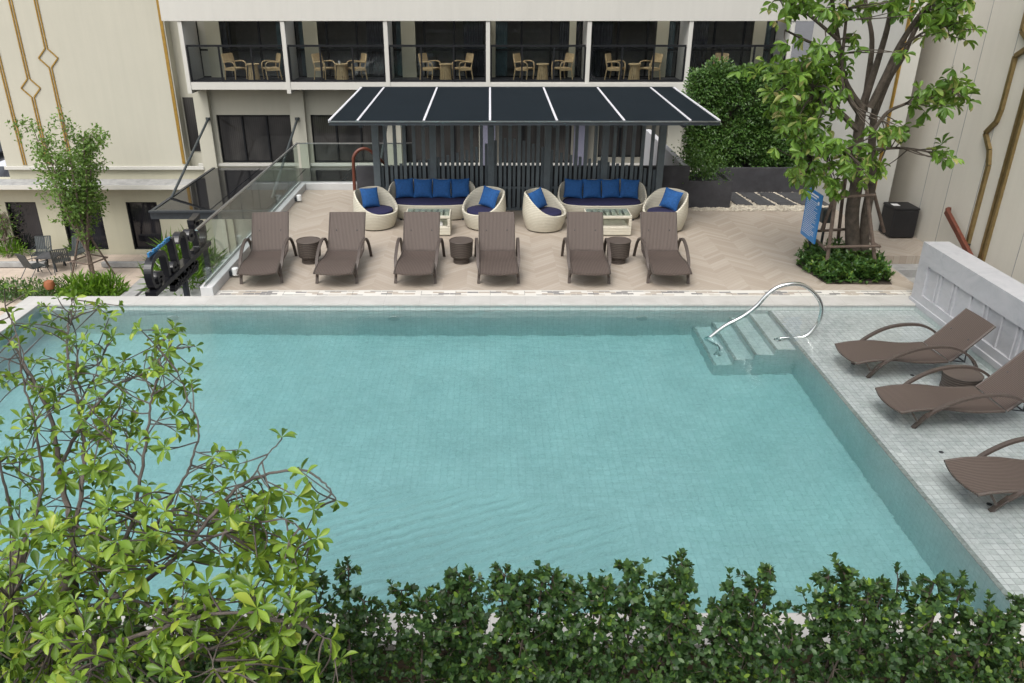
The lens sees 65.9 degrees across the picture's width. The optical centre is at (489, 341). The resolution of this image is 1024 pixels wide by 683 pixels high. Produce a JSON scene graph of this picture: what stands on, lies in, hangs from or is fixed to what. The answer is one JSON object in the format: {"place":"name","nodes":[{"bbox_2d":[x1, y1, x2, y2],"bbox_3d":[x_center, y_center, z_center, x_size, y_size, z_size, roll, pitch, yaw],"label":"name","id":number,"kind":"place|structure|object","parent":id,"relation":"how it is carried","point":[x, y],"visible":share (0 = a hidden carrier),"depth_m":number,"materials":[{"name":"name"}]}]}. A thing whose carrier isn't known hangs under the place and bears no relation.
{"place":"outdoors","nodes":[
{"label":"outdoors","id":0,"kind":"place"},
{"bbox_2d":[0,254,158,315],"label":"terrace pavement","id":1,"kind":"structure","parent":0,"point":[133,274],"depth_m":30.71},
{"bbox_2d":[0,203,24,257],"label":"young tree","id":2,"kind":"object","parent":1,"relation":"on","point":[3,229],"visible":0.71,"depth_m":31.88,"materials":[{"name":"green plant"}]},
{"bbox_2d":[0,275,31,302],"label":"shrub","id":3,"kind":"object","parent":1,"relation":"on","point":[15,290],"visible":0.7,"depth_m":27.80,"materials":[{"name":"green plant"}]},
{"bbox_2d":[0,236,35,256],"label":"fern clump","id":4,"kind":"object","parent":1,"relation":"on","point":[15,248],"visible":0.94,"depth_m":32.11,"materials":[{"name":"green plant"}]},
{"bbox_2d":[19,276,49,299],"bbox_3d":[-16.063,-1.901,27.898,1.160,0.843,1.223,0,25,0],"label":"shrub","id":5,"kind":"object","parent":1,"relation":"on","point":[39,281],"visible":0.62,"depth_m":27.80,"materials":[{"name":"green plant"}]},
{"bbox_2d":[29,235,55,265],"bbox_3d":[-17.784,-3.595,31.345,0.650,1.005,0.886,-3,25,-7],"label":"terrace chair","id":6,"kind":"object","parent":1,"relation":"on","point":[38,252],"visible":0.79,"depth_m":31.51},
{"bbox_2d":[5,105,114,277],"bbox_3d":[-15.056,-5.302,28.352,3.530,6.555,3.073,0,25,0],"label":"staked tree","id":7,"kind":"object","parent":1,"relation":"on","point":[76,209],"visible":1,"depth_m":27.96,"materials":[{"name":"green plant"}]},
{"bbox_2d":[49,248,72,274],"bbox_3d":[-16.542,-3.193,30.472,0.650,1.005,0.886,-11,27,-23],"label":"terrace chair","id":8,"kind":"object","parent":1,"relation":"on","point":[63,259],"visible":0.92,"depth_m":30.18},
{"bbox_2d":[49,269,99,295],"bbox_3d":[-14.564,-1.993,27.763,1.746,1.186,1.609,0,25,0],"label":"fern clump","id":9,"kind":"object","parent":1,"relation":"on","point":[72,284],"visible":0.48,"depth_m":27.64,"materials":[{"name":"green plant"}]},
{"bbox_2d":[70,270,116,295],"bbox_3d":[-14.035,-1.960,27.892,1.860,1.244,1.577,0,25,0],"label":"fern clump","id":10,"kind":"object","parent":1,"relation":"on","point":[91,275],"visible":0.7,"depth_m":27.64,"materials":[{"name":"green plant"}]},
{"bbox_2d":[84,268,131,295],"bbox_3d":[-13.568,-2.033,27.942,1.694,1.194,1.597,-13,28,-26],"label":"fern clump","id":11,"kind":"object","parent":1,"relation":"on","point":[118,289],"visible":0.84,"depth_m":27.86,"materials":[{"name":"green plant"}]},
{"bbox_2d":[0,21,814,160],"bbox_3d":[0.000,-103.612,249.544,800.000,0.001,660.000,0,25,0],"label":"ground","id":12,"kind":"structure","parent":0,"point":[804,29],"depth_m":155.16,"materials":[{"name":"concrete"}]},
{"bbox_2d":[0,0,239,253],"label":"cream building","id":13,"kind":"structure","parent":12,"relation":"on","point":[115,68],"depth_m":30.08,"materials":[{"name":"paint"}]},
{"bbox_2d":[5,202,46,248],"bbox_3d":[-18.815,-4.722,32.135,1.230,1.990,0.120,0,25,0],"label":"window","id":14,"kind":"structure","parent":13,"relation":"in","point":[30,226],"depth_m":32.13,"materials":[{"name":"black glass"}]},
{"bbox_2d":[60,203,108,248],"bbox_3d":[-16.450,-4.722,32.135,1.600,1.990,0.120,0,25,0],"label":"window","id":15,"kind":"structure","parent":13,"relation":"in","point":[99,237],"depth_m":32.31,"materials":[{"name":"black glass"}]},
{"bbox_2d":[126,202,162,248],"bbox_3d":[-13.975,-4.722,32.135,1.250,1.990,0.120,0,25,0],"label":"window","id":16,"kind":"structure","parent":13,"relation":"in","point":[143,228],"depth_m":32.16,"materials":[{"name":"black glass"}]},
{"bbox_2d":[182,97,200,150],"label":"window","id":17,"kind":"structure","parent":13,"relation":"in","point":[188,103],"depth_m":30.68,"materials":[{"name":"black glass"}]},
{"bbox_2d":[158,0,815,254],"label":"hotel building","id":18,"kind":"structure","parent":12,"relation":"on","point":[250,123],"depth_m":29.81,"materials":[{"name":"beige paint"}]},
{"bbox_2d":[196,21,283,76],"bbox_3d":[-9.140,-10.974,29.608,3.470,2.060,0.075,0,25,0],"label":"balcony door","id":19,"kind":"structure","parent":18,"relation":"in","point":[231,50],"depth_m":29.59,"materials":[{"name":"metal"}]},
{"bbox_2d":[217,115,294,162],"bbox_3d":[-9.110,-7.918,30.838,2.840,1.840,0.120,0,25,0],"label":"window","id":20,"kind":"structure","parent":18,"relation":"in","point":[243,138],"depth_m":30.86,"materials":[{"name":"black glass"}]},
{"bbox_2d":[294,21,383,76],"bbox_3d":[-5.515,-10.974,29.608,3.480,2.060,0.075,0,25,0],"label":"balcony door","id":21,"kind":"structure","parent":18,"relation":"in","point":[326,30],"depth_m":29.60,"materials":[{"name":"metal"}]},
{"bbox_2d":[311,115,383,162],"bbox_3d":[-5.485,-7.918,30.838,2.850,1.840,0.120,0,25,0],"label":"window","id":22,"kind":"structure","parent":18,"relation":"in","point":[322,132],"depth_m":30.90,"materials":[{"name":"black glass"}]},
{"bbox_2d":[392,21,485,76],"bbox_3d":[-1.885,-10.974,29.608,3.480,2.060,0.075,0,25,0],"label":"balcony door","id":23,"kind":"structure","parent":18,"relation":"in","point":[424,49],"depth_m":29.59,"materials":[{"name":"metal"}]},
{"bbox_2d":[405,125,478,162],"bbox_3d":[-1.855,-7.918,30.838,2.850,1.840,0.120,0,25,0],"label":"window","id":24,"kind":"structure","parent":18,"relation":"in","point":[466,128],"depth_m":30.93,"materials":[{"name":"black glass"}]},
{"bbox_2d":[490,21,582,76],"bbox_3d":[1.725,-10.974,29.608,3.440,2.060,0.075,0,25,0],"label":"balcony door","id":25,"kind":"structure","parent":18,"relation":"in","point":[550,49],"depth_m":29.59,"materials":[{"name":"metal"}]},
{"bbox_2d":[502,125,571,162],"bbox_3d":[1.755,-7.918,30.838,2.810,1.840,0.120,0,25,0],"label":"window","id":26,"kind":"structure","parent":18,"relation":"in","point":[562,131],"depth_m":30.89,"materials":[{"name":"black glass"}]},
{"bbox_2d":[598,125,642,156],"bbox_3d":[5.065,-7.918,30.838,1.690,1.400,0.120,0,25,0],"label":"window","id":27,"kind":"structure","parent":18,"relation":"in","point":[629,127],"depth_m":30.90,"materials":[{"name":"black glass"}]},
{"bbox_2d":[591,21,679,76],"bbox_3d":[5.315,-10.974,29.608,3.440,2.060,0.075,0,25,0],"label":"balcony door","id":28,"kind":"structure","parent":18,"relation":"in","point":[648,23],"depth_m":29.60,"materials":[{"name":"metal"}]},
{"bbox_2d":[692,21,777,65],"bbox_3d":[8.905,-10.974,29.608,3.440,2.060,0.075,0,25,0],"label":"balcony door","id":29,"kind":"structure","parent":18,"relation":"in","point":[742,49],"depth_m":29.59,"materials":[{"name":"metal"}]},
{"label":"podium","id":30,"kind":"structure","parent":12,"relation":"on","visible":0},
{"bbox_2d":[195,143,411,295],"bbox_3d":[-3.445,-2.699,17.021,3.090,1.710,7.726,0,25,0],"label":"glass balustrade","id":31,"kind":"object","parent":30,"relation":"on","point":[215,281],"visible":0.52,"depth_m":16.35,"materials":[{"name":"clear glass"}]},
{"bbox_2d":[356,129,689,206],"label":"wall","id":32,"kind":"structure","parent":30,"relation":"on","point":[675,176],"depth_m":18.55,"materials":[{"name":"grey paint"}]},
{"bbox_2d":[214,290,911,296],"bbox_3d":[1.315,-0.608,13.882,12.610,0.520,0.278,0,25,0],"label":"mosaic border","id":33,"kind":"object","parent":30,"relation":"on","point":[557,293],"visible":0.14,"depth_m":13.76,"materials":[{"name":"tile"}]},
{"bbox_2d":[220,190,923,289],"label":"pool deck","id":34,"kind":"structure","parent":30,"relation":"on","point":[743,250],"depth_m":15.41,"materials":[{"name":"beige tile"}]},
{"bbox_2d":[236,212,297,283],"bbox_3d":[-4.161,-1.708,14.596,0.872,0.894,1.915,-2,25,-5],"label":"sun lounger","id":35,"kind":"object","parent":34,"relation":"on","point":[268,242],"visible":1,"depth_m":15.07,"materials":[{"name":"brown wicker"}]},
{"bbox_2d":[296,236,320,264],"bbox_3d":[-3.471,-1.740,15.184,0.468,0.447,0.468,0,25,0],"label":"drum table","id":36,"kind":"object","parent":34,"relation":"on","point":[307,246],"visible":0.88,"depth_m":15.02,"materials":[{"name":"brown wicker"}]},
{"bbox_2d":[313,212,372,283],"bbox_3d":[-2.751,-1.709,14.599,0.872,0.894,1.915,0,25,0],"label":"sun lounger","id":37,"kind":"object","parent":34,"relation":"on","point":[345,242],"visible":1,"depth_m":15.08,"materials":[{"name":"brown wicker"}]},
{"bbox_2d":[353,186,397,230],"bbox_3d":[-2.503,-2.907,17.289,0.947,0.804,0.980,21,32,37],"label":"basket armchair","id":38,"kind":"object","parent":34,"relation":"on","point":[383,216],"visible":0.81,"depth_m":17.13,"materials":[{"name":"beige wicker"}]},
{"bbox_2d":[359,187,379,207],"bbox_3d":[-2.628,-3.152,17.300,0.430,0.430,0.158,-13,7,-34],"label":"throw pillow","id":39,"kind":"object","parent":38,"relation":"on","point":[369,196],"visible":0.99,"depth_m":17.23,"materials":[{"name":"blue fabric"}]},
{"bbox_2d":[393,212,445,283],"bbox_3d":[-1.328,-1.709,14.599,0.872,0.894,1.915,0,25,1],"label":"sun lounger","id":40,"kind":"object","parent":34,"relation":"on","point":[420,243],"visible":1,"depth_m":15.08,"materials":[{"name":"brown wicker"}]},
{"bbox_2d":[406,209,451,234],"bbox_3d":[-1.318,-2.575,16.968,0.960,0.429,0.600,0,25,0],"label":"coffee table","id":41,"kind":"object","parent":34,"relation":"on","point":[446,219],"visible":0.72,"depth_m":16.89,"materials":[{"name":"beige wicker"}]},
{"bbox_2d":[388,179,474,219],"bbox_3d":[-1.316,-3.221,17.993,2.039,0.784,0.918,0,25,0],"label":"basket sofa","id":42,"kind":"object","parent":34,"relation":"on","point":[454,204],"visible":0.45,"depth_m":17.79,"materials":[{"name":"beige wicker"}]},
{"bbox_2d":[394,178,413,197],"bbox_3d":[-1.954,-3.501,18.032,0.430,0.430,0.158,-3,8,0],"label":"throw pillow","id":43,"kind":"object","parent":42,"relation":"on","point":[404,187],"visible":1,"depth_m":17.97,"materials":[{"name":"blue fabric"}]},
{"bbox_2d":[414,179,431,197],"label":"throw pillow","id":44,"kind":"object","parent":42,"relation":"on","point":[422,187],"visible":1,"depth_m":17.96,"materials":[{"name":"blue fabric"}]},
{"bbox_2d":[432,178,450,197],"bbox_3d":[-1.104,-3.496,18.022,0.430,0.430,0.158,2,8,5],"label":"throw pillow","id":45,"kind":"object","parent":42,"relation":"on","point":[441,187],"visible":1,"depth_m":17.96,"materials":[{"name":"blue fabric"}]},
{"bbox_2d":[451,178,468,197],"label":"throw pillow","id":46,"kind":"object","parent":42,"relation":"on","point":[460,187],"visible":0.96,"depth_m":17.98,"materials":[{"name":"blue fabric"}]},
{"bbox_2d":[449,236,472,264],"bbox_3d":[-0.551,-1.740,15.184,0.468,0.447,0.468,0,25,0],"label":"drum table","id":47,"kind":"object","parent":34,"relation":"on","point":[461,249],"visible":1,"depth_m":15.04,"materials":[{"name":"brown wicker"}]},
{"bbox_2d":[462,186,505,229],"bbox_3d":[-0.129,-2.907,17.289,0.980,0.804,0.947,21,32,37],"label":"basket armchair","id":48,"kind":"object","parent":34,"relation":"on","point":[472,207],"visible":0.6,"depth_m":17.23,"materials":[{"name":"beige wicker"}]},
{"bbox_2d":[479,185,499,208],"bbox_3d":[-0.016,-3.158,17.311,0.430,0.430,0.158,23,13,26],"label":"throw pillow","id":49,"kind":"object","parent":48,"relation":"on","point":[489,197],"visible":0.98,"depth_m":17.24,"materials":[{"name":"blue fabric"}]},
{"bbox_2d":[474,212,519,283],"bbox_3d":[0.141,-1.709,14.599,0.872,0.894,1.915,0,25,-1],"label":"sun lounger","id":50,"kind":"object","parent":34,"relation":"on","point":[495,253],"visible":1,"depth_m":15.08,"materials":[{"name":"brown wicker"}]},
{"bbox_2d":[381,125,655,209],"bbox_3d":[0.658,-4.138,18.249,6.538,2.235,0.130,0,25,0],"label":"slat screen","id":51,"kind":"object","parent":34,"relation":"on","point":[555,187],"visible":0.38,"depth_m":18.22,"materials":[{"name":"metal"}]},
{"bbox_2d":[328,87,720,190],"bbox_3d":[0.692,-4.337,18.364,7.899,2.500,4.535,0,25,0],"label":"pergola","id":52,"kind":"object","parent":34,"relation":"on","point":[547,107],"visible":0.92,"depth_m":17.74,"materials":[{"name":"grey metal"}]},
{"bbox_2d":[522,188,565,232],"bbox_3d":[1.181,-2.845,17.155,0.947,0.804,0.980,15,29,29],"label":"basket armchair","id":53,"kind":"object","parent":34,"relation":"on","point":[550,216],"visible":0.94,"depth_m":16.93,"materials":[{"name":"beige wicker"}]},
{"bbox_2d":[561,212,610,283],"bbox_3d":[1.802,-1.709,14.599,0.872,0.894,1.916,1,25,2],"label":"sun lounger","id":54,"kind":"object","parent":34,"relation":"on","point":[585,241],"visible":1,"depth_m":15.08,"materials":[{"name":"brown wicker"}]},
{"bbox_2d":[557,179,646,220],"bbox_3d":[2.537,-3.204,17.957,2.039,0.784,0.918,0,25,0],"label":"basket sofa","id":55,"kind":"object","parent":34,"relation":"on","point":[634,206],"visible":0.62,"depth_m":17.78,"materials":[{"name":"beige wicker"}]},
{"bbox_2d":[563,178,582,198],"bbox_3d":[1.900,-3.486,17.999,0.430,0.430,0.158,4,8,3],"label":"throw pillow","id":56,"kind":"object","parent":55,"relation":"on","point":[573,188],"visible":1,"depth_m":17.94,"materials":[{"name":"blue fabric"}]},
{"bbox_2d":[583,179,600,197],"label":"throw pillow","id":57,"kind":"object","parent":55,"relation":"on","point":[591,188],"visible":1,"depth_m":17.93,"materials":[{"name":"blue fabric"}]},
{"bbox_2d":[601,179,619,197],"bbox_3d":[2.750,-3.488,18.005,0.430,0.430,0.158,-3,8,-5],"label":"throw pillow","id":58,"kind":"object","parent":55,"relation":"on","point":[610,188],"visible":1,"depth_m":17.95,"materials":[{"name":"blue fabric"}]},
{"bbox_2d":[619,179,639,198],"bbox_3d":[3.175,-3.479,17.986,0.430,0.430,0.158,4,8,1],"label":"throw pillow","id":59,"kind":"object","parent":55,"relation":"on","point":[629,188],"visible":1,"depth_m":17.93,"materials":[{"name":"blue fabric"}]},
{"bbox_2d":[584,209,631,234],"bbox_3d":[2.514,-2.575,16.968,0.960,0.429,0.600,0,25,0],"label":"coffee table","id":60,"kind":"object","parent":34,"relation":"on","point":[617,221],"visible":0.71,"depth_m":16.78,"materials":[{"name":"beige wicker"}]},
{"bbox_2d":[607,236,630,264],"bbox_3d":[2.466,-1.740,15.184,0.468,0.447,0.468,0,25,0],"label":"drum table","id":61,"kind":"object","parent":34,"relation":"on","point":[620,248],"visible":0.84,"depth_m":15.03,"materials":[{"name":"brown wicker"}]},
{"bbox_2d":[633,212,691,283],"bbox_3d":[3.222,-1.709,14.599,0.872,0.894,1.916,1,25,2],"label":"sun lounger","id":62,"kind":"object","parent":34,"relation":"on","point":[660,242],"visible":1,"depth_m":15.08,"materials":[{"name":"brown wicker"}]},
{"bbox_2d":[643,188,687,230],"bbox_3d":[3.805,-2.845,17.155,0.947,0.804,0.980,-19,31,-36],"label":"basket armchair","id":63,"kind":"object","parent":34,"relation":"on","point":[652,201],"visible":0.41,"depth_m":17.21,"materials":[{"name":"beige wicker"}]},
{"bbox_2d":[659,187,682,210],"bbox_3d":[3.934,-3.089,17.162,0.430,0.430,0.158,27,15,31],"label":"throw pillow","id":64,"kind":"object","parent":63,"relation":"on","point":[671,198],"visible":0.99,"depth_m":17.10,"materials":[{"name":"blue fabric"}]},
{"bbox_2d":[671,111,733,207],"bbox_3d":[5.111,-4.300,19.043,1.329,2.504,2.225,0,25,0],"label":"short planter","id":65,"kind":"object","parent":34,"relation":"on","point":[710,188],"visible":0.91,"depth_m":18.78,"materials":[{"name":"concrete"}]},
{"bbox_2d":[708,163,811,192],"bbox_3d":[6.965,-4.145,20.552,2.450,0.960,1.000,0,25,0],"label":"long planter","id":66,"kind":"object","parent":34,"relation":"on","point":[747,178],"visible":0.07,"depth_m":20.03,"materials":[{"name":"concrete"}]},
{"bbox_2d":[679,54,823,171],"bbox_3d":[6.552,-5.708,19.928,3.797,2.948,1.126,0,25,0],"label":"hedge","id":67,"kind":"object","parent":66,"relation":"in","point":[736,105],"depth_m":19.71,"materials":[{"name":"green plant"}]},
{"bbox_2d":[689,192,836,211],"bbox_3d":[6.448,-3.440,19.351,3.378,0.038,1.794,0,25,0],"label":"pebbles","id":68,"kind":"object","parent":34,"relation":"on","point":[755,207],"visible":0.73,"depth_m":18.78,"materials":[{"name":"gravel"}]},
{"bbox_2d":[796,254,891,284],"bbox_3d":[6.610,-1.328,14.931,1.500,0.110,1.670,0,25,0],"label":"planting bed","id":69,"kind":"object","parent":34,"relation":"on","point":[882,281],"visible":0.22,"depth_m":14.27,"materials":[{"name":"soil"}]},
{"bbox_2d":[800,188,823,251],"bbox_3d":[6.098,-2.177,15.018,0.085,1.380,0.700,0,25,0],"label":"notice board","id":70,"kind":"object","parent":69,"relation":"on","point":[811,218],"visible":0.97,"depth_m":14.85,"materials":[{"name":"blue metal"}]},
{"bbox_2d":[794,237,895,284],"bbox_3d":[6.603,-1.543,14.854,1.715,0.468,1.868,0,25,0],"label":"ground cover","id":71,"kind":"object","parent":69,"relation":"on","point":[862,264],"visible":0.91,"depth_m":14.45,"materials":[{"name":"green plant"}]},
{"bbox_2d":[816,178,885,261],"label":"tree stakes","id":72,"kind":"object","parent":71,"relation":"on","point":[839,229],"visible":0.72,"depth_m":14.38,"materials":[{"name":"wood"}]},
{"bbox_2d":[727,0,986,261],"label":"terrace tree","id":73,"kind":"object","parent":69,"relation":"on","point":[853,162],"visible":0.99,"depth_m":13.07,"materials":[{"name":"green plant"}]},
{"bbox_2d":[878,202,919,236],"bbox_3d":[8.660,-2.584,16.741,0.530,0.636,0.540,0,25,0],"label":"black cabinet","id":74,"kind":"object","parent":34,"relation":"on","point":[899,219],"visible":0.99,"depth_m":16.54,"materials":[{"name":"plastic"}]},
{"bbox_2d":[0,306,914,335],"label":"pool wall","id":75,"kind":"structure","parent":0,"point":[35,311],"depth_m":13.36,"materials":[{"name":"tile"}]},
{"bbox_2d":[0,296,1023,649],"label":"pool coping","id":76,"kind":"object","parent":75,"relation":"on","point":[28,304],"visible":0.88,"depth_m":13.38,"materials":[{"name":"stone"}]},
{"bbox_2d":[914,307,996,372],"bbox_3d":[7.220,1.076,10.164,0.080,0.375,7.180,0,25,0],"label":"pool ledge upstand","id":77,"kind":"object","parent":75,"relation":"attached to","point":[969,351],"visible":0.2,"depth_m":11.80,"materials":[{"name":"tile"}]},
{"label":"pool ledge","id":78,"kind":"structure","parent":75,"relation":"attached to","visible":0},
{"bbox_2d":[835,308,995,377],"bbox_3d":[5.955,0.050,11.215,1.934,0.822,0.872,-2,25,-4],"label":"sun lounger","id":79,"kind":"object","parent":78,"relation":"on","point":[961,333],"visible":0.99,"depth_m":11.18,"materials":[{"name":"brown wicker"}]},
{"bbox_2d":[875,350,1023,427],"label":"sun lounger","id":80,"kind":"object","parent":78,"relation":"on","point":[1003,386],"visible":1,"depth_m":9.98,"materials":[{"name":"brown wicker"}]},
{"bbox_2d":[939,365,983,389],"bbox_3d":[6.420,0.544,10.778,0.510,0.264,0.510,0,25,0],"label":"drum table","id":81,"kind":"object","parent":78,"relation":"on","point":[959,377],"visible":0.63,"depth_m":10.66,"materials":[{"name":"brown wicker"}]},
{"bbox_2d":[944,436,1023,511],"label":"sun lounger","id":82,"kind":"object","parent":78,"relation":"on","point":[983,473],"visible":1,"depth_m":8.45,"materials":[{"name":"brown wicker"}]},
{"bbox_2d":[0,310,1023,612],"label":"pool water","id":83,"kind":"structure","parent":0,"point":[432,444],"depth_m":9.57,"materials":[{"name":"teal liquid"}]},
{"bbox_2d":[27,650,1023,682],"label":"pool outer wall","id":84,"kind":"structure","parent":0,"point":[631,671],"depth_m":6.80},
{"bbox_2d":[802,0,1023,283],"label":"panelled building","id":85,"kind":"structure","parent":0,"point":[980,192],"depth_m":14.95,"materials":[{"name":"stone"}]},
{"bbox_2d":[890,264,917,281],"bbox_3d":[8.310,-0.045,15.240,1.370,2.360,2.038,0,25,0],"label":"stair","id":86,"kind":"object","parent":85,"relation":"attached to","point":[909,271],"depth_m":15.41,"materials":[{"name":"grey stone"}]},
{"bbox_2d":[944,207,973,255],"bbox_3d":[8.912,-1.060,14.174,0.173,1.846,3.473,0,25,0],"label":"wall handrail","id":87,"kind":"object","parent":85,"relation":"attached to","point":[964,244],"depth_m":14.95,"materials":[{"name":"wood"}]},
{"bbox_2d":[909,241,1023,369],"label":"marble wall","id":88,"kind":"structure","parent":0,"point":[951,281],"depth_m":11.86,"materials":[{"name":"stone"}]},
{"label":"driveway","id":89,"kind":"structure","parent":0,"visible":0},
{"bbox_2d":[0,261,160,295],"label":"terrace bed kerb","id":90,"kind":"structure","parent":89,"relation":"on","point":[138,284],"depth_m":30.87,"materials":[{"name":"concrete"}]},
{"bbox_2d":[143,213,211,295],"bbox_3d":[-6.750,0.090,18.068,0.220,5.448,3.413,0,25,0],"label":"letter sign","id":91,"kind":"object","parent":89,"relation":"on","point":[175,274],"visible":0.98,"depth_m":16.98,"materials":[{"name":"grey metal"}]},
{"bbox_2d":[139,267,216,295],"bbox_3d":[-8.400,-0.419,22.490,2.000,2.630,2.800,0,25,0],"label":"raised planter","id":92,"kind":"object","parent":89,"relation":"on","point":[194,292],"depth_m":21.37,"materials":[{"name":"concrete"}]},
{"bbox_2d":[136,224,227,295],"bbox_3d":[-8.372,-2.355,21.590,2.661,1.862,3.324,0,25,0],"label":"grass clump","id":93,"kind":"object","parent":92,"relation":"in","point":[214,257],"visible":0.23,"depth_m":21.47,"materials":[{"name":"green plant"}]},
{"bbox_2d":[148,117,387,233],"bbox_3d":[-7.225,-4.704,28.380,7.250,5.520,6.486,0,25,0],"label":"entrance canopy","id":94,"kind":"object","parent":89,"relation":"on","point":[209,193],"visible":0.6,"depth_m":27.62,"materials":[{"name":"black glass"}]},
{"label":"garden bed","id":95,"kind":"structure","parent":0,"visible":0},
{"bbox_2d":[0,574,76,682],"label":"front shrub","id":96,"kind":"object","parent":95,"relation":"on","point":[3,659],"visible":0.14,"depth_m":5.71,"materials":[{"name":"green plant"}]},
{"bbox_2d":[29,599,161,682],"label":"front shrub","id":97,"kind":"object","parent":95,"relation":"on","point":[136,674],"visible":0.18,"depth_m":5.71,"materials":[{"name":"green plant"}]},
{"bbox_2d":[0,283,357,682],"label":"foreground tree","id":98,"kind":"object","parent":95,"relation":"on","point":[64,624],"visible":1,"depth_m":4.13,"materials":[{"name":"green plant"}]},
{"bbox_2d":[142,587,324,682],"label":"front shrub","id":99,"kind":"object","parent":95,"relation":"on","point":[190,665],"visible":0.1,"depth_m":5.62,"materials":[{"name":"green plant"}]},
{"bbox_2d":[278,555,423,682],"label":"front shrub","id":100,"kind":"object","parent":95,"relation":"on","point":[355,668],"visible":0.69,"depth_m":5.67,"materials":[{"name":"green plant"}]},
{"bbox_2d":[384,561,554,682],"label":"front shrub","id":101,"kind":"object","parent":95,"relation":"on","point":[462,610],"visible":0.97,"depth_m":5.50,"materials":[{"name":"green plant"}]},
{"bbox_2d":[490,559,625,682],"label":"front shrub","id":102,"kind":"object","parent":95,"relation":"on","point":[558,597],"visible":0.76,"depth_m":5.61,"materials":[{"name":"green plant"}]},
{"bbox_2d":[563,548,704,682],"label":"front shrub","id":103,"kind":"object","parent":95,"relation":"on","point":[657,648],"visible":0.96,"depth_m":5.53,"materials":[{"name":"green plant"}]},
{"bbox_2d":[636,551,728,682],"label":"front shrub","id":104,"kind":"object","parent":95,"relation":"on","point":[671,583],"visible":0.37,"depth_m":5.63,"materials":[{"name":"green plant"}]},
{"bbox_2d":[682,562,808,682],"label":"front shrub","id":105,"kind":"object","parent":95,"relation":"on","point":[746,630],"visible":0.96,"depth_m":5.61,"materials":[{"name":"green plant"}]},
{"bbox_2d":[762,552,913,682],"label":"front shrub","id":106,"kind":"object","parent":95,"relation":"on","point":[839,658],"visible":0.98,"depth_m":5.57,"materials":[{"name":"green plant"}]},
{"bbox_2d":[860,561,1021,682],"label":"front shrub","id":107,"kind":"object","parent":95,"relation":"on","point":[921,638],"visible":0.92,"depth_m":5.56,"materials":[{"name":"green plant"}]},
{"bbox_2d":[939,592,1023,682],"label":"front shrub","id":108,"kind":"object","parent":95,"relation":"on","point":[1005,668],"visible":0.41,"depth_m":5.70,"materials":[{"name":"green plant"}]},
{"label":"pool steps","id":109,"kind":"structure","parent":0,"visible":0},
{"bbox_2d":[709,282,823,336],"bbox_3d":[4.261,-0.148,12.375,1.801,1.670,0.110,0,25,0],"label":"pool handrail","id":110,"kind":"object","parent":109,"relation":"on","point":[765,296],"visible":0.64,"depth_m":12.18,"materials":[{"name":"metal"}]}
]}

